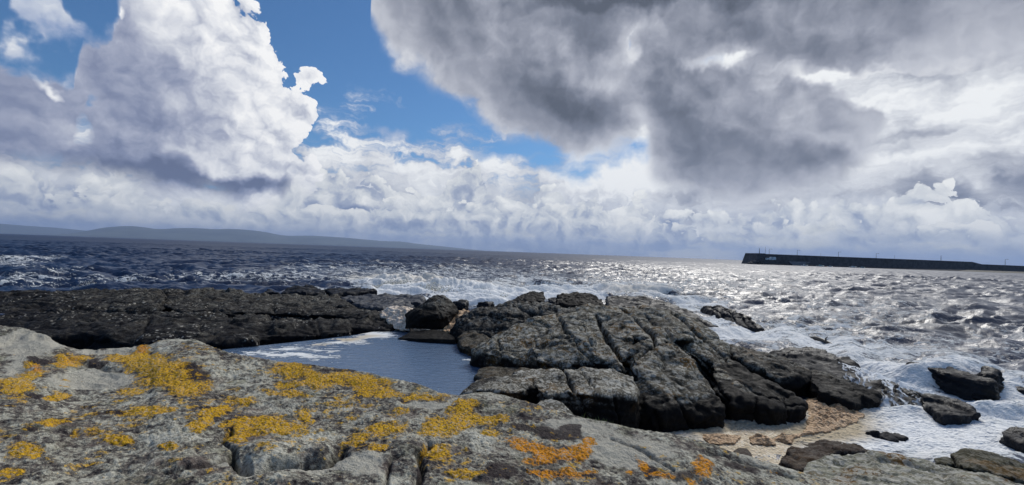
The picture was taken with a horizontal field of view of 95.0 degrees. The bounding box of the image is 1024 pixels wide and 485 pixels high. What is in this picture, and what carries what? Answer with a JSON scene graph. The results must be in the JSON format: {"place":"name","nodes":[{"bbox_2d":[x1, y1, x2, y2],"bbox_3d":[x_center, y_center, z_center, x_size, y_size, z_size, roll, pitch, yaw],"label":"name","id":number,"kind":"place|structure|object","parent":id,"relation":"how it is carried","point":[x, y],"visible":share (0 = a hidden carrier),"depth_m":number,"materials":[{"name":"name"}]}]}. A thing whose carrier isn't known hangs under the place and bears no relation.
{"place":"outdoors","nodes":[
{"label":"outdoors","id":0,"kind":"place"},
{"bbox_2d":[0,224,84,234],"bbox_3d":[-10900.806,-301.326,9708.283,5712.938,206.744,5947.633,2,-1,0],"label":"hills","id":1,"kind":"structure","parent":0,"point":[15,229],"depth_m":9539.24,"materials":[{"name":"grey"}]},
{"bbox_2d":[58,226,483,250],"bbox_3d":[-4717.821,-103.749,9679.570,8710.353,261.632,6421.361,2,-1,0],"label":"hills","id":2,"kind":"structure","parent":0,"point":[226,235],"depth_m":8274.64,"materials":[{"name":"grey"}]},
{"bbox_2d":[223,329,480,395],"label":"tide pool water","id":3,"kind":"structure","parent":0,"point":[444,368],"depth_m":11.23,"materials":[{"name":"blue liquid"}]},
{"bbox_2d":[398,330,455,343],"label":"flat rock","id":4,"kind":"object","parent":3,"relation":"in","point":[435,336],"visible":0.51,"depth_m":13.42,"materials":[{"name":"grey stone"}]},
{"bbox_2d":[405,295,457,329],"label":"boulder","id":5,"kind":"object","parent":4,"relation":"on","point":[436,312],"visible":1,"depth_m":14.59,"materials":[{"name":"black stone"}]},
{"bbox_2d":[457,331,489,355],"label":"rock","id":6,"kind":"object","parent":3,"relation":"in","point":[467,342],"visible":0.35,"depth_m":12.41,"materials":[{"name":"grey stone"}]},
{"bbox_2d":[474,366,530,380],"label":"rock","id":7,"kind":"object","parent":3,"relation":"in","point":[487,372],"visible":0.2,"depth_m":9.60,"materials":[{"name":"grey stone"}]},
{"bbox_2d":[0,233,1023,462],"bbox_3d":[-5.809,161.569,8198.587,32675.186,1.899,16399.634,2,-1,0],"label":"sea","id":8,"kind":"structure","parent":0,"point":[889,323],"depth_m":34.58,"materials":[{"name":"liquid"}]},
{"bbox_2d":[70,280,94,288],"bbox_3d":[-23.926,2.430,26.585,1.423,0.605,1.830,1,-1,41],"label":"wave spray","id":9,"kind":"object","parent":8,"relation":"on","point":[85,283],"visible":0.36,"depth_m":26.50,"materials":[{"name":"white liquid"}]},
{"bbox_2d":[0,287,396,349],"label":"rock shelf","id":10,"kind":"object","parent":8,"relation":"in","point":[97,319],"visible":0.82,"depth_m":14.52,"materials":[{"name":"grey stone"}]},
{"bbox_2d":[265,289,279,294],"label":"reef rock","id":11,"kind":"object","parent":8,"relation":"in","point":[270,291],"visible":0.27,"depth_m":23.97,"materials":[{"name":"grey stone"}]},
{"bbox_2d":[281,285,324,295],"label":"reef rock","id":12,"kind":"object","parent":8,"relation":"in","point":[311,290],"visible":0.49,"depth_m":24.17,"materials":[{"name":"grey stone"}]},
{"bbox_2d":[324,287,376,297],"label":"reef rock","id":13,"kind":"object","parent":8,"relation":"in","point":[343,292],"visible":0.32,"depth_m":24.77,"materials":[{"name":"grey stone"}]},
{"bbox_2d":[341,293,425,311],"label":"layered rock","id":14,"kind":"object","parent":8,"relation":"in","point":[378,302],"visible":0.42,"depth_m":19.77,"materials":[{"name":"stone"}]},
{"bbox_2d":[380,305,412,330],"bbox_3d":[-3.945,2.590,16.039,1.298,0.873,3.263,2,-1,-15],"label":"sea foam","id":15,"kind":"object","parent":8,"relation":"on","point":[394,316],"visible":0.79,"depth_m":15.42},
{"bbox_2d":[0,325,838,484],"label":"lichen rock","id":16,"kind":"object","parent":8,"relation":"in","point":[179,412],"visible":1,"depth_m":2.88,"materials":[{"name":"stone"}]},
{"bbox_2d":[537,399,572,413],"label":"rock","id":17,"kind":"object","parent":16,"relation":"on","point":[555,404],"visible":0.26,"depth_m":6.29,"materials":[{"name":"grey stone"}]},
{"bbox_2d":[372,275,507,296],"bbox_3d":[-5.194,2.961,31.997,10.298,1.223,5.807,2,-1,4],"label":"breaking wave spray","id":18,"kind":"object","parent":8,"relation":"on","point":[405,282],"visible":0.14,"depth_m":31.41,"materials":[{"name":"white liquid"}]},
{"bbox_2d":[442,309,468,333],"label":"rock","id":19,"kind":"object","parent":8,"relation":"on","point":[453,321],"visible":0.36,"depth_m":15.02,"materials":[{"name":"beige stone"}]},
{"bbox_2d":[453,299,468,312],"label":"reef rock","id":20,"kind":"object","parent":8,"relation":"in","point":[460,304],"visible":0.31,"depth_m":19.46,"materials":[{"name":"black stone"}]},
{"bbox_2d":[476,301,494,307],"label":"reef rock","id":21,"kind":"object","parent":8,"relation":"in","point":[485,304],"visible":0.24,"depth_m":19.59,"materials":[{"name":"black stone"}]},
{"bbox_2d":[450,300,576,343],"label":"rock ridge","id":22,"kind":"object","parent":8,"relation":"in","point":[489,322],"visible":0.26,"depth_m":13.74,"materials":[{"name":"grey stone"}]},
{"bbox_2d":[513,291,545,302],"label":"boulder","id":23,"kind":"object","parent":22,"relation":"on","point":[532,296],"visible":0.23,"depth_m":15.95,"materials":[{"name":"grey stone"}]},
{"bbox_2d":[460,367,640,428],"bbox_3d":[0.646,2.891,8.262,3.231,1.154,1.731,2,-1,0],"label":"rock ledge","id":24,"kind":"object","parent":8,"relation":"in","point":[610,395],"visible":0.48,"depth_m":7.85,"materials":[{"name":"grey stone"}]},
{"bbox_2d":[548,297,555,304],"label":"reef rock","id":25,"kind":"object","parent":8,"relation":"in","point":[552,300],"visible":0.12,"depth_m":19.58,"materials":[{"name":"grey stone"}]},
{"bbox_2d":[555,292,603,307],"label":"boulder","id":26,"kind":"object","parent":8,"relation":"on","point":[572,299],"visible":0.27,"depth_m":15.83,"materials":[{"name":"grey stone"}]},
{"bbox_2d":[470,303,807,432],"bbox_3d":[2.299,2.648,10.437,6.138,2.049,5.158,2,-1,-15],"label":"rock outcrop","id":27,"kind":"object","parent":8,"relation":"in","point":[685,371],"visible":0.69,"depth_m":9.79,"materials":[{"name":"grey stone"}]},
{"bbox_2d":[614,290,702,308],"bbox_3d":[8.623,3.720,31.550,6.168,0.588,9.431,2,-1,0],"label":"breaking wave spray","id":28,"kind":"object","parent":8,"relation":"on","point":[662,297],"visible":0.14,"depth_m":32.83,"materials":[{"name":"white liquid"}]},
{"bbox_2d":[605,295,717,327],"bbox_3d":[6.428,3.274,21.499,4.386,1.207,6.124,2,-1,0],"label":"rock","id":29,"kind":"object","parent":8,"relation":"in","point":[623,301],"visible":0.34,"depth_m":22.04,"materials":[{"name":"grey stone"}]},
{"bbox_2d":[702,433,740,444],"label":"rock","id":30,"kind":"object","parent":8,"relation":"on","point":[720,439],"visible":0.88,"depth_m":7.62,"materials":[{"name":"beige stone"}]},
{"bbox_2d":[661,425,790,464],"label":"sand","id":31,"kind":"structure","parent":8,"relation":"on","point":[746,433],"depth_m":7.58,"materials":[{"name":"beige sand"}]},
{"bbox_2d":[700,305,764,331],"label":"rock","id":32,"kind":"object","parent":8,"relation":"in","point":[733,316],"visible":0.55,"depth_m":22.26,"materials":[{"name":"grey stone"}]},
{"bbox_2d":[733,448,752,456],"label":"rock","id":33,"kind":"object","parent":8,"relation":"in","point":[744,451],"visible":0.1,"depth_m":7.02,"materials":[{"name":"grey stone"}]},
{"bbox_2d":[749,433,775,445],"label":"rock","id":34,"kind":"object","parent":8,"relation":"on","point":[758,439],"visible":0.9,"depth_m":7.59,"materials":[{"name":"beige stone"}]},
{"bbox_2d":[729,344,811,396],"bbox_3d":[6.078,3.141,11.063,1.886,1.208,2.054,2,-1,18],"label":"rock","id":35,"kind":"object","parent":8,"relation":"in","point":[788,374],"visible":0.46,"depth_m":10.56,"materials":[{"name":"grey stone"}]},
{"bbox_2d":[773,398,864,444],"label":"sand","id":36,"kind":"structure","parent":8,"relation":"on","point":[824,418],"depth_m":8.76,"materials":[{"name":"beige sand"}]},
{"bbox_2d":[810,336,831,343],"bbox_3d":[11.705,3.633,17.642,0.158,0.270,1.402,2,-1,0],"label":"driftwood log","id":37,"kind":"object","parent":8,"relation":"on","point":[820,339],"visible":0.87,"depth_m":17.68,"materials":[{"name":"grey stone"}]},
{"bbox_2d":[779,439,867,471],"bbox_3d":[4.662,3.292,7.279,2.158,0.412,1.044,3,-1,-33],"label":"rock","id":38,"kind":"object","parent":8,"relation":"in","point":[796,458],"visible":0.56,"depth_m":7.13,"materials":[{"name":"grey stone"}]},
{"bbox_2d":[769,346,921,406],"bbox_3d":[8.213,3.474,12.040,2.175,0.908,4.638,2,-1,0],"label":"rock","id":39,"kind":"object","parent":8,"relation":"in","point":[812,359],"visible":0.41,"depth_m":11.93,"materials":[{"name":"grey stone"}]},
{"bbox_2d":[839,362,933,406],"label":"cascade","id":40,"kind":"object","parent":39,"relation":"on","point":[885,403],"visible":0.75,"depth_m":10.36,"materials":[{"name":"liquid"}]},
{"bbox_2d":[809,370,882,410],"bbox_3d":[7.058,3.324,9.958,1.370,0.812,1.567,1,-1,29],"label":"rock","id":41,"kind":"object","parent":8,"relation":"in","point":[828,389],"visible":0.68,"depth_m":9.78,"materials":[{"name":"grey stone"}]},
{"bbox_2d":[741,253,1023,270],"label":"stone pier","id":42,"kind":"structure","parent":8,"relation":"in","point":[793,260],"depth_m":394.21,"materials":[{"name":"concrete"}]},
{"bbox_2d":[865,430,908,441],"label":"reef rock","id":43,"kind":"object","parent":8,"relation":"in","point":[892,437],"visible":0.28,"depth_m":8.07,"materials":[{"name":"grey stone"}]},
{"bbox_2d":[803,450,1023,484],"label":"rock","id":44,"kind":"object","parent":8,"relation":"in","point":[870,467],"visible":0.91,"depth_m":5.89,"materials":[{"name":"grey stone"}]},
{"bbox_2d":[824,266,1023,271],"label":"rubble bank","id":45,"kind":"structure","parent":8,"relation":"in","point":[936,269],"depth_m":398.42,"materials":[{"name":"grey stone"}]},
{"bbox_2d":[920,393,980,424],"bbox_3d":[8.774,3.421,9.411,0.906,0.424,1.604,1,-1,31],"label":"rock","id":46,"kind":"object","parent":8,"relation":"in","point":[942,410],"visible":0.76,"depth_m":9.24,"materials":[{"name":"grey stone"}]},
{"bbox_2d":[905,362,1000,400],"bbox_3d":[10.428,3.482,11.215,0.965,1.007,1.928,2,-1,-17],"label":"reef rock","id":47,"kind":"object","parent":8,"relation":"in","point":[984,388],"visible":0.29,"depth_m":10.53,"materials":[{"name":"grey stone"}]},
{"bbox_2d":[931,373,974,400],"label":"reef rock","id":48,"kind":"object","parent":8,"relation":"in","point":[963,393],"visible":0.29,"depth_m":10.69,"materials":[{"name":"black stone"}]},
{"bbox_2d":[934,448,1023,483],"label":"rock","id":49,"kind":"object","parent":8,"relation":"in","point":[976,461],"visible":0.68,"depth_m":6.58,"materials":[{"name":"grey stone"}]},
{"bbox_2d":[977,366,1004,392],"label":"reef rock","id":50,"kind":"object","parent":8,"relation":"in","point":[992,373],"visible":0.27,"depth_m":11.00,"materials":[{"name":"grey stone"}]},
{"bbox_2d":[999,426,1023,452],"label":"reef rock","id":51,"kind":"object","parent":8,"relation":"in","point":[1012,437],"visible":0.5,"depth_m":7.95,"materials":[{"name":"grey stone"}]},
{"bbox_2d":[1015,386,1023,393],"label":"reef rock","id":52,"kind":"object","parent":8,"relation":"in","point":[1020,389],"visible":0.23,"depth_m":10.98,"materials":[{"name":"grey stone"}]},
{"bbox_2d":[0,0,1023,265],"label":"sky","id":53,"kind":"structure","parent":0,"point":[703,129],"materials":[{"name":"white"}]},
{"bbox_2d":[963,270,1023,272],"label":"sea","id":54,"kind":"structure","parent":0,"point":[992,271],"depth_m":404.25,"materials":[{"name":"grey liquid"}]}
]}

